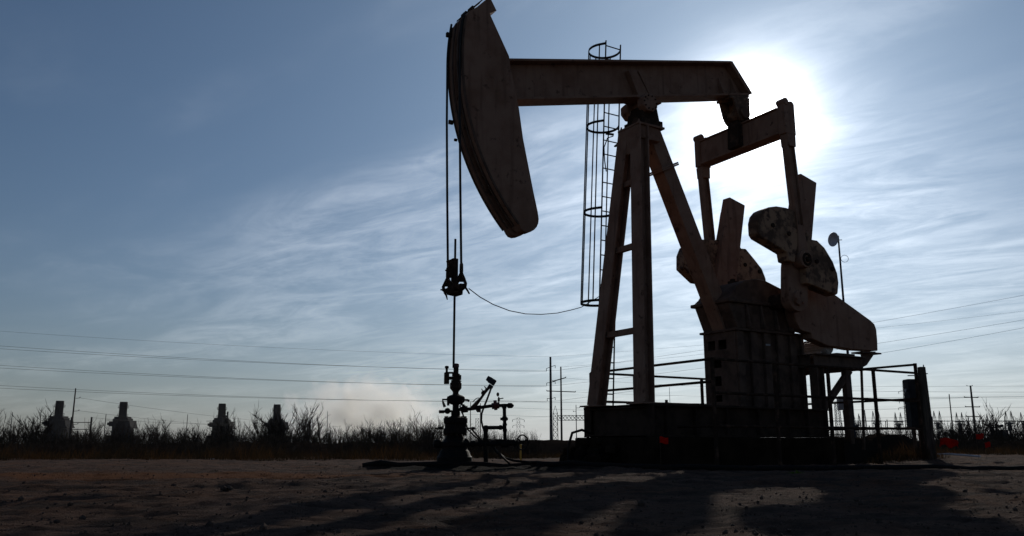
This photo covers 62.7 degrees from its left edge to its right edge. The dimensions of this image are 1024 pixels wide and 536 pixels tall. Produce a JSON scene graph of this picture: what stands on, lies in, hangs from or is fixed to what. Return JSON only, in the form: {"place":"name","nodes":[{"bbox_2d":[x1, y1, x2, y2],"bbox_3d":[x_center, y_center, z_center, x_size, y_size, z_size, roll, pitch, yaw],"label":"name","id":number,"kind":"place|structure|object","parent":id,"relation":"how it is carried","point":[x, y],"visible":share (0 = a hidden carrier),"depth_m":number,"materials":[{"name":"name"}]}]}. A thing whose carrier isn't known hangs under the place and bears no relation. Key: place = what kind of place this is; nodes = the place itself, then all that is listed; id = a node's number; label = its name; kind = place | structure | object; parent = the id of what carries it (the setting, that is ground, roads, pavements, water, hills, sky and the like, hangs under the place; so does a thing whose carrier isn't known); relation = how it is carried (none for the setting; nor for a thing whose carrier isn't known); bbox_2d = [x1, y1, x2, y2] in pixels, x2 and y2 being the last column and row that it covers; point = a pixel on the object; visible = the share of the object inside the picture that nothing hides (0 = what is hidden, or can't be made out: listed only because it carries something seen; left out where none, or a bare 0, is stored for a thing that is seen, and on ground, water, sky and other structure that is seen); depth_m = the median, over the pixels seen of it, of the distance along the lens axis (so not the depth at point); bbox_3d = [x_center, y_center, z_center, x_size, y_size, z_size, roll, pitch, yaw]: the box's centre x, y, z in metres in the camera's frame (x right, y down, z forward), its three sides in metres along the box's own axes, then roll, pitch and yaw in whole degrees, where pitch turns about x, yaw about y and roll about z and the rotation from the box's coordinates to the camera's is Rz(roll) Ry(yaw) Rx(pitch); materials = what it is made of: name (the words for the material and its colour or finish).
{"place":"outdoors","nodes":[
{"label":"outdoors","id":0,"kind":"place"},
{"bbox_2d":[83,398,339,426],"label":"power line","id":1,"kind":"object","parent":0,"point":[183,412],"visible":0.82,"depth_m":138.74,"materials":[{"name":"grey metal"}]},
{"bbox_2d":[0,452,1023,535],"bbox_3d":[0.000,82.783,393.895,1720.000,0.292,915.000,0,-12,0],"label":"ground","id":2,"kind":"structure","parent":0,"point":[449,520],"depth_m":6.47,"materials":[{"name":"brown soil"}]},
{"bbox_2d":[0,408,21,443],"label":"bare shrub","id":3,"kind":"object","parent":2,"relation":"on","point":[4,431],"visible":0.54,"depth_m":39.31,"materials":[{"name":"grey plant"}]},
{"bbox_2d":[10,413,45,443],"bbox_3d":[-22.427,7.650,38.939,1.338,2.007,1.278,-11,-16,43],"label":"bare shrub","id":4,"kind":"object","parent":2,"relation":"on","point":[25,429],"visible":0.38,"depth_m":38.86,"materials":[{"name":"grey plant"}]},
{"bbox_2d":[5,399,59,435],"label":"bare shrub","id":5,"kind":"object","parent":2,"relation":"on","point":[32,421],"visible":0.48,"depth_m":43.41,"materials":[{"name":"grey plant"}]},
{"bbox_2d":[28,423,57,443],"bbox_3d":[-18.548,6.689,33.247,1.008,1.433,0.966,-1,-12,4],"label":"bare shrub","id":6,"kind":"object","parent":2,"relation":"on","point":[45,434],"visible":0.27,"depth_m":33.29,"materials":[{"name":"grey plant"}]},
{"bbox_2d":[41,401,75,441],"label":"exhaust stack unit","id":7,"kind":"object","parent":2,"relation":"on","point":[59,417],"visible":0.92,"depth_m":508.22,"materials":[{"name":"grey metal"}]},
{"bbox_2d":[71,388,78,432],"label":"utility pole","id":8,"kind":"object","parent":2,"relation":"on","point":[73,409],"visible":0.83,"depth_m":128.23,"materials":[{"name":"grey wood"}]},
{"bbox_2d":[69,417,92,437],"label":"pole frame","id":9,"kind":"object","parent":2,"relation":"on","point":[71,422],"visible":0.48,"depth_m":122.86,"materials":[{"name":"black metal"}]},
{"bbox_2d":[68,421,103,442],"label":"bare shrub","id":10,"kind":"object","parent":2,"relation":"on","point":[85,434],"visible":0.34,"depth_m":41.10,"materials":[{"name":"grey plant"}]},
{"bbox_2d":[87,418,105,441],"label":"bare shrub","id":11,"kind":"object","parent":2,"relation":"on","point":[94,430],"visible":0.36,"depth_m":41.20,"materials":[{"name":"grey plant"}]},
{"bbox_2d":[101,418,123,442],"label":"bare shrub","id":12,"kind":"object","parent":2,"relation":"on","point":[112,431],"visible":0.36,"depth_m":44.73,"materials":[{"name":"grey plant"}]},
{"bbox_2d":[105,402,139,442],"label":"exhaust stack unit","id":13,"kind":"object","parent":2,"relation":"on","point":[130,423],"visible":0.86,"depth_m":521.29,"materials":[{"name":"grey metal"}]},
{"bbox_2d":[113,416,135,442],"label":"bare shrub","id":14,"kind":"object","parent":2,"relation":"on","point":[118,427],"visible":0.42,"depth_m":33.84,"materials":[{"name":"grey plant"}]},
{"bbox_2d":[128,420,151,440],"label":"bare shrub","id":15,"kind":"object","parent":2,"relation":"on","point":[146,431],"visible":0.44,"depth_m":36.52,"materials":[{"name":"grey plant"}]},
{"bbox_2d":[144,422,161,443],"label":"bare shrub","id":16,"kind":"object","parent":2,"relation":"on","point":[147,434],"visible":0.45,"depth_m":36.79,"materials":[{"name":"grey plant"}]},
{"bbox_2d":[147,419,170,439],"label":"bare shrub","id":17,"kind":"object","parent":2,"relation":"on","point":[165,428],"visible":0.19,"depth_m":41.30,"materials":[{"name":"grey plant"}]},
{"bbox_2d":[149,418,169,441],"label":"bare shrub","id":18,"kind":"object","parent":2,"relation":"on","point":[158,429],"visible":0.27,"depth_m":40.63,"materials":[{"name":"grey plant"}]},
{"bbox_2d":[157,428,193,441],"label":"bare shrub","id":19,"kind":"object","parent":2,"relation":"on","point":[169,434],"visible":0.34,"depth_m":37.11,"materials":[{"name":"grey plant"}]},
{"bbox_2d":[175,428,196,441],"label":"bare shrub","id":20,"kind":"object","parent":2,"relation":"on","point":[185,434],"visible":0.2,"depth_m":41.75,"materials":[{"name":"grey plant"}]},
{"bbox_2d":[171,419,207,439],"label":"bare shrub","id":21,"kind":"object","parent":2,"relation":"on","point":[198,431],"visible":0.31,"depth_m":44.70,"materials":[{"name":"grey plant"}]},
{"bbox_2d":[186,429,215,442],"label":"bare shrub","id":22,"kind":"object","parent":2,"relation":"on","point":[204,437],"visible":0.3,"depth_m":37.40,"materials":[{"name":"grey plant"}]},
{"bbox_2d":[207,420,226,442],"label":"bare shrub","id":23,"kind":"object","parent":2,"relation":"on","point":[215,433],"visible":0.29,"depth_m":43.97,"materials":[{"name":"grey plant"}]},
{"bbox_2d":[206,403,233,440],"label":"exhaust stack unit","id":24,"kind":"object","parent":2,"relation":"on","point":[221,407],"visible":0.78,"depth_m":543.91,"materials":[{"name":"grey metal"}]},
{"bbox_2d":[220,484,232,490],"bbox_3d":[-2.557,1.972,7.519,0.112,0.074,0.086,8,-14,-33],"label":"litter scrap","id":25,"kind":"object","parent":2,"relation":"on","point":[226,487],"visible":0.99,"depth_m":7.50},
{"bbox_2d":[213,409,248,441],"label":"bare shrub","id":26,"kind":"object","parent":2,"relation":"on","point":[221,429],"visible":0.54,"depth_m":42.96,"materials":[{"name":"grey plant"}]},
{"bbox_2d":[0,436,474,460],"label":"dry grass","id":27,"kind":"structure","parent":2,"relation":"on","point":[272,456],"depth_m":22.71,"materials":[{"name":"brown plant"}]},
{"bbox_2d":[224,422,256,440],"bbox_3d":[-11.139,7.119,34.992,0.969,1.395,1.487,-8,-14,34],"label":"bare shrub","id":28,"kind":"object","parent":2,"relation":"on","point":[241,433],"visible":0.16,"depth_m":34.95,"materials":[{"name":"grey plant"}]},
{"bbox_2d":[249,421,274,442],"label":"bare shrub","id":29,"kind":"object","parent":2,"relation":"on","point":[260,433],"visible":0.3,"depth_m":38.93,"materials":[{"name":"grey plant"}]},
{"bbox_2d":[244,403,284,439],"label":"bare shrub","id":30,"kind":"object","parent":2,"relation":"on","point":[255,422],"visible":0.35,"depth_m":45.16,"materials":[{"name":"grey plant"}]},
{"bbox_2d":[0,414,545,458],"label":"undergrowth","id":31,"kind":"object","parent":2,"relation":"on","point":[355,439],"visible":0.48,"depth_m":29.25,"materials":[{"name":"brown plant"}]},
{"bbox_2d":[263,404,290,441],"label":"exhaust stack unit","id":32,"kind":"object","parent":2,"relation":"on","point":[276,407],"visible":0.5,"depth_m":558.75,"materials":[{"name":"grey metal"}]},
{"bbox_2d":[274,425,291,442],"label":"bare shrub","id":33,"kind":"object","parent":2,"relation":"on","point":[283,434],"visible":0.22,"depth_m":39.49,"materials":[{"name":"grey plant"}]},
{"bbox_2d":[252,402,319,442],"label":"bare shrub","id":34,"kind":"object","parent":2,"relation":"on","point":[277,422],"visible":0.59,"depth_m":41.41,"materials":[{"name":"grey plant"}]},
{"bbox_2d":[285,420,321,441],"bbox_3d":[-9.829,7.940,39.672,1.395,1.732,2.297,-3,-12,14],"label":"bare shrub","id":35,"kind":"object","parent":2,"relation":"on","point":[306,434],"visible":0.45,"depth_m":39.60,"materials":[{"name":"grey plant"}]},
{"bbox_2d":[296,403,330,440],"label":"bare shrub","id":36,"kind":"object","parent":2,"relation":"on","point":[317,418],"visible":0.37,"depth_m":43.62,"materials":[{"name":"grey plant"}]},
{"bbox_2d":[316,421,334,442],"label":"bare shrub","id":37,"kind":"object","parent":2,"relation":"on","point":[325,430],"visible":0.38,"depth_m":43.03,"materials":[{"name":"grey plant"}]},
{"bbox_2d":[333,420,364,440],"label":"bare shrub","id":38,"kind":"object","parent":2,"relation":"on","point":[347,431],"visible":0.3,"depth_m":41.15,"materials":[{"name":"grey plant"}]},
{"bbox_2d":[354,417,374,442],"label":"bare shrub","id":39,"kind":"object","parent":2,"relation":"on","point":[365,430],"visible":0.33,"depth_m":35.30,"materials":[{"name":"grey plant"}]},
{"bbox_2d":[361,418,403,440],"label":"bare shrub","id":40,"kind":"object","parent":2,"relation":"on","point":[384,427],"visible":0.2,"depth_m":41.23,"materials":[{"name":"grey plant"}]},
{"bbox_2d":[372,420,403,442],"bbox_3d":[-5.682,7.931,39.627,1.988,1.732,1.200,5,-13,-24],"label":"bare shrub","id":41,"kind":"object","parent":2,"relation":"on","point":[395,429],"visible":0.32,"depth_m":39.67,"materials":[{"name":"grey plant"}]},
{"bbox_2d":[384,421,412,441],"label":"bare shrub","id":42,"kind":"object","parent":2,"relation":"on","point":[404,432],"visible":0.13,"depth_m":40.15,"materials":[{"name":"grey plant"}]},
{"bbox_2d":[408,406,434,439],"bbox_3d":[-4.236,7.598,39.354,1.353,2.304,1.419,3,-12,-15],"label":"bare shrub","id":43,"kind":"object","parent":2,"relation":"on","point":[418,423],"visible":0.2,"depth_m":39.28,"materials":[{"name":"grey plant"}]},
{"bbox_2d":[433,363,536,465],"bbox_3d":[-0.333,2.608,14.749,2.130,1.885,0.658,-2,-12,9],"label":"wellhead","id":44,"kind":"object","parent":2,"relation":"on","point":[455,444],"visible":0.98,"depth_m":14.77,"materials":[{"name":"black metal"}]},
{"bbox_2d":[0,454,1023,535],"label":"pebbles","id":45,"kind":"object","parent":2,"relation":"on","point":[641,502],"visible":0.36,"depth_m":5.61,"materials":[{"name":"brown gravel"}]},
{"bbox_2d":[471,448,562,458],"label":"dry grass","id":46,"kind":"structure","parent":2,"relation":"on","point":[545,456],"depth_m":26.03,"materials":[{"name":"brown plant"}]},
{"bbox_2d":[546,357,555,439],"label":"transmission pole","id":47,"kind":"object","parent":2,"relation":"on","point":[550,398],"visible":0.94,"depth_m":187.95,"materials":[{"name":"grey metal"}]},
{"bbox_2d":[0,385,446,401],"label":"power line","id":48,"kind":"object","parent":47,"relation":"attached to","point":[187,394],"visible":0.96,"depth_m":165.09,"materials":[{"name":"grey"}]},
{"bbox_2d":[1,365,541,386],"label":"power line","id":49,"kind":"object","parent":47,"relation":"attached to","point":[270,379],"visible":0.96,"depth_m":169.21,"materials":[{"name":"grey"}]},
{"bbox_2d":[7,346,539,371],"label":"power line","id":50,"kind":"object","parent":47,"relation":"attached to","point":[254,361],"visible":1,"depth_m":170.20,"materials":[{"name":"grey"}]},
{"bbox_2d":[4,311,1019,356],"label":"power line","id":51,"kind":"object","parent":47,"relation":"attached to","point":[422,353],"visible":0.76,"depth_m":175.55,"materials":[{"name":"grey"}]},
{"bbox_2d":[4,328,1020,400],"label":"power line","id":52,"kind":"object","parent":47,"relation":"attached to","point":[397,400],"visible":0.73,"depth_m":170.40,"materials":[{"name":"grey"}]},
{"bbox_2d":[7,320,1020,385],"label":"power line","id":53,"kind":"object","parent":47,"relation":"attached to","point":[443,384],"visible":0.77,"depth_m":176.45,"materials":[{"name":"grey"}]},
{"bbox_2d":[10,295,1022,370],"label":"power line","id":54,"kind":"object","parent":47,"relation":"attached to","point":[435,368],"visible":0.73,"depth_m":176.53,"materials":[{"name":"grey"}]},
{"bbox_2d":[553,406,557,437],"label":"lattice mast","id":55,"kind":"object","parent":2,"relation":"on","point":[556,422],"visible":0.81,"depth_m":147.46,"materials":[{"name":"grey metal"}]},
{"bbox_2d":[546,367,575,439],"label":"utility pole","id":56,"kind":"object","parent":2,"relation":"on","point":[560,379],"visible":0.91,"depth_m":163.38,"materials":[{"name":"brown wood"}]},
{"bbox_2d":[567,429,592,460],"bbox_3d":[1.389,3.692,17.318,0.595,0.749,0.077,5,-13,-21],"label":"bent conduit","id":57,"kind":"object","parent":2,"relation":"on","point":[569,442],"visible":0.88,"depth_m":17.27,"materials":[{"name":"black metal"}]},
{"bbox_2d":[559,437,616,462],"bbox_3d":[1.477,3.720,16.954,0.647,0.641,1.742,7,-14,-30],"label":"rubble","id":58,"kind":"object","parent":2,"relation":"on","point":[591,453],"visible":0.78,"depth_m":16.74,"materials":[{"name":"concrete"}]},
{"bbox_2d":[660,436,667,456],"bbox_3d":[2.650,3.224,14.601,0.155,0.590,0.029,0,-12,0],"label":"marker flag","id":59,"kind":"object","parent":2,"relation":"on","point":[663,440],"visible":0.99,"depth_m":14.64,"materials":[{"name":"red plastic"}]},
{"bbox_2d":[362,460,1023,470],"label":"surface pipe","id":60,"kind":"object","parent":2,"relation":"on","point":[664,467],"visible":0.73,"depth_m":14.00,"materials":[{"name":"black metal"}]},
{"bbox_2d":[575,437,844,465],"bbox_3d":[4.261,4.020,17.886,5.310,0.795,2.600,7,-14,-31],"label":"concrete foundation","id":61,"kind":"object","parent":2,"relation":"on","point":[750,451],"visible":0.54,"depth_m":16.49,"materials":[{"name":"concrete"}]},
{"bbox_2d":[446,0,881,443],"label":"pumpjack","id":62,"kind":"object","parent":61,"relation":"on","point":[743,308],"visible":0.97,"depth_m":18.29,"materials":[{"name":"metal"}]},
{"bbox_2d":[440,239,469,367],"bbox_3d":[-1.073,0.622,15.270,0.332,2.377,0.712,7,-14,-31],"label":"polished rod","id":63,"kind":"object","parent":62,"relation":"hanging from","point":[454,288],"visible":1,"depth_m":15.28,"materials":[{"name":"black metal"}]},
{"bbox_2d":[469,288,598,314],"bbox_3d":[0.416,0.637,16.906,0.528,0.710,4.266,-10,-15,39],"label":"sensor cable","id":64,"kind":"object","parent":62,"relation":"hanging from","point":[526,313],"visible":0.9,"depth_m":16.38,"materials":[{"name":"black metal"}]},
{"bbox_2d":[589,357,925,465],"bbox_3d":[5.414,3.258,18.625,6.305,2.290,3.825,7,-14,-31],"label":"guard railing","id":65,"kind":"object","parent":2,"relation":"on","point":[832,428],"visible":0.46,"depth_m":17.11,"materials":[{"name":"black metal"}]},
{"bbox_2d":[834,404,842,436],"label":"lattice mast","id":66,"kind":"object","parent":2,"relation":"on","point":[836,415],"visible":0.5,"depth_m":137.81,"materials":[{"name":"grey metal"}]},
{"bbox_2d":[837,396,845,436],"bbox_3d":[8.406,4.075,21.215,0.247,1.654,0.160,0,-12,0],"label":"junction box","id":67,"kind":"object","parent":2,"relation":"on","point":[840,406],"visible":0.35,"depth_m":21.26,"materials":[{"name":"grey metal"}]},
{"bbox_2d":[828,232,855,437],"bbox_3d":[9.145,2.119,23.076,0.426,6.343,0.397,9,-15,-36],"label":"antenna mast","id":68,"kind":"object","parent":2,"relation":"on","point":[833,239],"visible":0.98,"depth_m":23.49,"materials":[{"name":"grey metal"}]},
{"bbox_2d":[854,413,861,433],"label":"substation gantry","id":69,"kind":"object","parent":2,"relation":"on","point":[857,423],"visible":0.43,"depth_m":139.47,"materials":[{"name":"grey metal"}]},
{"bbox_2d":[871,411,882,433],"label":"substation gantry","id":70,"kind":"object","parent":2,"relation":"on","point":[874,422],"visible":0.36,"depth_m":127.77,"materials":[{"name":"grey metal"}]},
{"bbox_2d":[894,413,903,434],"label":"substation gantry","id":71,"kind":"object","parent":2,"relation":"on","point":[898,423],"visible":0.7,"depth_m":133.59,"materials":[{"name":"grey metal"}]},
{"bbox_2d":[853,436,950,463],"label":"weed tufts","id":72,"kind":"object","parent":2,"relation":"on","point":[900,455],"visible":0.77,"depth_m":18.34,"materials":[{"name":"brown plant"}]},
{"bbox_2d":[903,379,921,453],"bbox_3d":[9.190,3.520,19.086,0.379,1.966,0.275,0,-12,0],"label":"control cabinet","id":73,"kind":"object","parent":2,"relation":"on","point":[911,409],"visible":0.44,"depth_m":19.08,"materials":[{"name":"grey metal"}]},
{"bbox_2d":[907,365,936,458],"bbox_3d":[9.142,3.289,18.723,0.425,2.261,0.180,0,-12,0],"label":"wooden post","id":74,"kind":"object","parent":2,"relation":"on","point":[928,430],"visible":0.71,"depth_m":18.67,"materials":[{"name":"brown wood"}]},
{"bbox_2d":[829,421,1023,453],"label":"undergrowth","id":75,"kind":"object","parent":2,"relation":"on","point":[976,445],"visible":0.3,"depth_m":27.58,"materials":[{"name":"brown plant"}]},
{"bbox_2d":[829,417,1023,437],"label":"bus bar","id":76,"kind":"object","parent":2,"relation":"on","point":[916,434],"visible":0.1,"depth_m":139.88,"materials":[{"name":"grey metal"}]},
{"bbox_2d":[932,411,943,438],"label":"substation gantry","id":77,"kind":"object","parent":2,"relation":"on","point":[937,422],"visible":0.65,"depth_m":127.71,"materials":[{"name":"grey metal"}]},
{"bbox_2d":[939,438,958,454],"bbox_3d":[9.422,3.915,18.084,0.412,0.518,0.071,0,-12,0],"label":"marker flag","id":78,"kind":"object","parent":2,"relation":"on","point":[949,443],"visible":0.97,"depth_m":18.11,"materials":[{"name":"red fabric"}]},
{"bbox_2d":[937,411,972,436],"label":"bare shrub","id":79,"kind":"object","parent":2,"relation":"on","point":[955,429],"visible":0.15,"depth_m":41.35,"materials":[{"name":"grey plant"}]},
{"bbox_2d":[937,453,980,456],"bbox_3d":[10.107,4.329,19.425,1.280,0.093,0.044,-6,-13,27],"label":"ground pipe","id":80,"kind":"object","parent":2,"relation":"on","point":[960,454],"visible":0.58,"depth_m":19.29,"materials":[{"name":"grey plastic"}]},
{"bbox_2d":[955,412,964,429],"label":"substation gantry","id":81,"kind":"object","parent":2,"relation":"on","point":[957,420],"visible":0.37,"depth_m":133.78,"materials":[{"name":"grey metal"}]},
{"bbox_2d":[952,422,985,439],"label":"bare shrub","id":82,"kind":"object","parent":2,"relation":"on","point":[963,431],"visible":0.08,"depth_m":38.31,"materials":[{"name":"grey plant"}]},
{"bbox_2d":[964,385,980,430],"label":"utility pole","id":83,"kind":"object","parent":2,"relation":"on","point":[973,412],"visible":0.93,"depth_m":93.78,"materials":[{"name":"grey wood"}]},
{"bbox_2d":[584,392,1023,397],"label":"power line","id":84,"kind":"object","parent":83,"relation":"attached to","point":[898,397],"visible":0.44,"depth_m":111.41,"materials":[{"name":"grey metal"}]},
{"bbox_2d":[936,444,1023,454],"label":"dry grass","id":85,"kind":"structure","parent":2,"relation":"on","point":[1008,451],"depth_m":21.38,"materials":[{"name":"brown plant"}]},
{"bbox_2d":[976,433,983,458],"bbox_3d":[10.265,3.925,18.388,0.176,0.613,0.032,0,-12,0],"label":"marker flag","id":86,"kind":"object","parent":2,"relation":"on","point":[979,436],"visible":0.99,"depth_m":18.43,"materials":[{"name":"red fabric"}]},
{"bbox_2d":[964,398,1010,439],"bbox_3d":[21.893,7.443,39.345,1.670,2.667,2.463,2,-12,-11],"label":"bare shrub","id":87,"kind":"object","parent":2,"relation":"on","point":[984,422],"visible":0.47,"depth_m":38.85,"materials":[{"name":"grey plant"}]},
{"bbox_2d":[986,417,1005,439],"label":"bare shrub","id":88,"kind":"object","parent":2,"relation":"on","point":[994,430],"visible":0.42,"depth_m":36.23,"materials":[{"name":"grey plant"}]},
{"bbox_2d":[1004,411,1014,438],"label":"substation gantry","id":89,"kind":"object","parent":2,"relation":"on","point":[1008,422],"visible":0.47,"depth_m":127.72,"materials":[{"name":"grey metal"}]},
{"bbox_2d":[998,411,1023,440],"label":"bare shrub","id":90,"kind":"object","parent":2,"relation":"on","point":[1016,429],"visible":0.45,"depth_m":39.50,"materials":[{"name":"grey plant"}]},
{"bbox_2d":[1009,417,1023,437],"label":"bare shrub","id":91,"kind":"object","parent":2,"relation":"on","point":[1017,427],"visible":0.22,"depth_m":42.02,"materials":[{"name":"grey plant"}]},
{"bbox_2d":[0,0,1023,443],"label":"sky","id":92,"kind":"structure","parent":0,"point":[263,175],"materials":[{"name":"blue"}]},
{"bbox_2d":[1,439,1023,456],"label":"terrain bank","id":93,"kind":"structure","parent":0,"point":[550,446],"depth_m":29.82,"materials":[{"name":"soil"}]},
{"bbox_2d":[417,421,438,439],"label":"bare shrub","id":94,"kind":"object","parent":93,"relation":"on","point":[427,430],"visible":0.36,"depth_m":33.92,"materials":[{"name":"grey plant"}]},
{"bbox_2d":[947,418,968,439],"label":"bare shrub","id":95,"kind":"object","parent":93,"relation":"on","point":[957,430],"visible":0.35,"depth_m":36.11,"materials":[{"name":"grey plant"}]},
{"bbox_2d":[959,416,985,443],"bbox_3d":[17.918,6.295,32.668,1.445,1.128,0.888,8,-14,-33],"label":"bare shrub","id":96,"kind":"object","parent":93,"relation":"on","point":[979,431],"visible":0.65,"depth_m":32.62,"materials":[{"name":"grey plant"}]},
{"bbox_2d":[992,427,1004,440],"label":"bare shrub","id":97,"kind":"object","parent":93,"relation":"on","point":[999,433],"visible":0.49,"depth_m":35.89,"materials":[{"name":"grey plant"}]},
{"bbox_2d":[558,415,583,420],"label":"gantry beam","id":98,"kind":"structure","parent":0,"point":[570,418],"depth_m":147.49,"materials":[{"name":"grey metal"}]},
{"bbox_2d":[809,385,941,386],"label":"power line","id":99,"kind":"object","parent":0,"point":[902,386],"visible":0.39,"depth_m":168.69,"materials":[{"name":"grey"}]},
{"bbox_2d":[835,433,919,463],"bbox_3d":[7.718,4.487,20.837,4.200,0.773,4.200,7,-14,-31],"label":"terrain mound","id":100,"kind":"object","parent":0,"point":[854,452],"visible":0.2,"depth_m":19.18,"materials":[{"name":"soil"}]},
{"bbox_2d":[898,381,909,436],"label":"lattice tower","id":101,"kind":"structure","parent":0,"point":[904,410],"depth_m":138.26,"materials":[{"name":"grey metal"}]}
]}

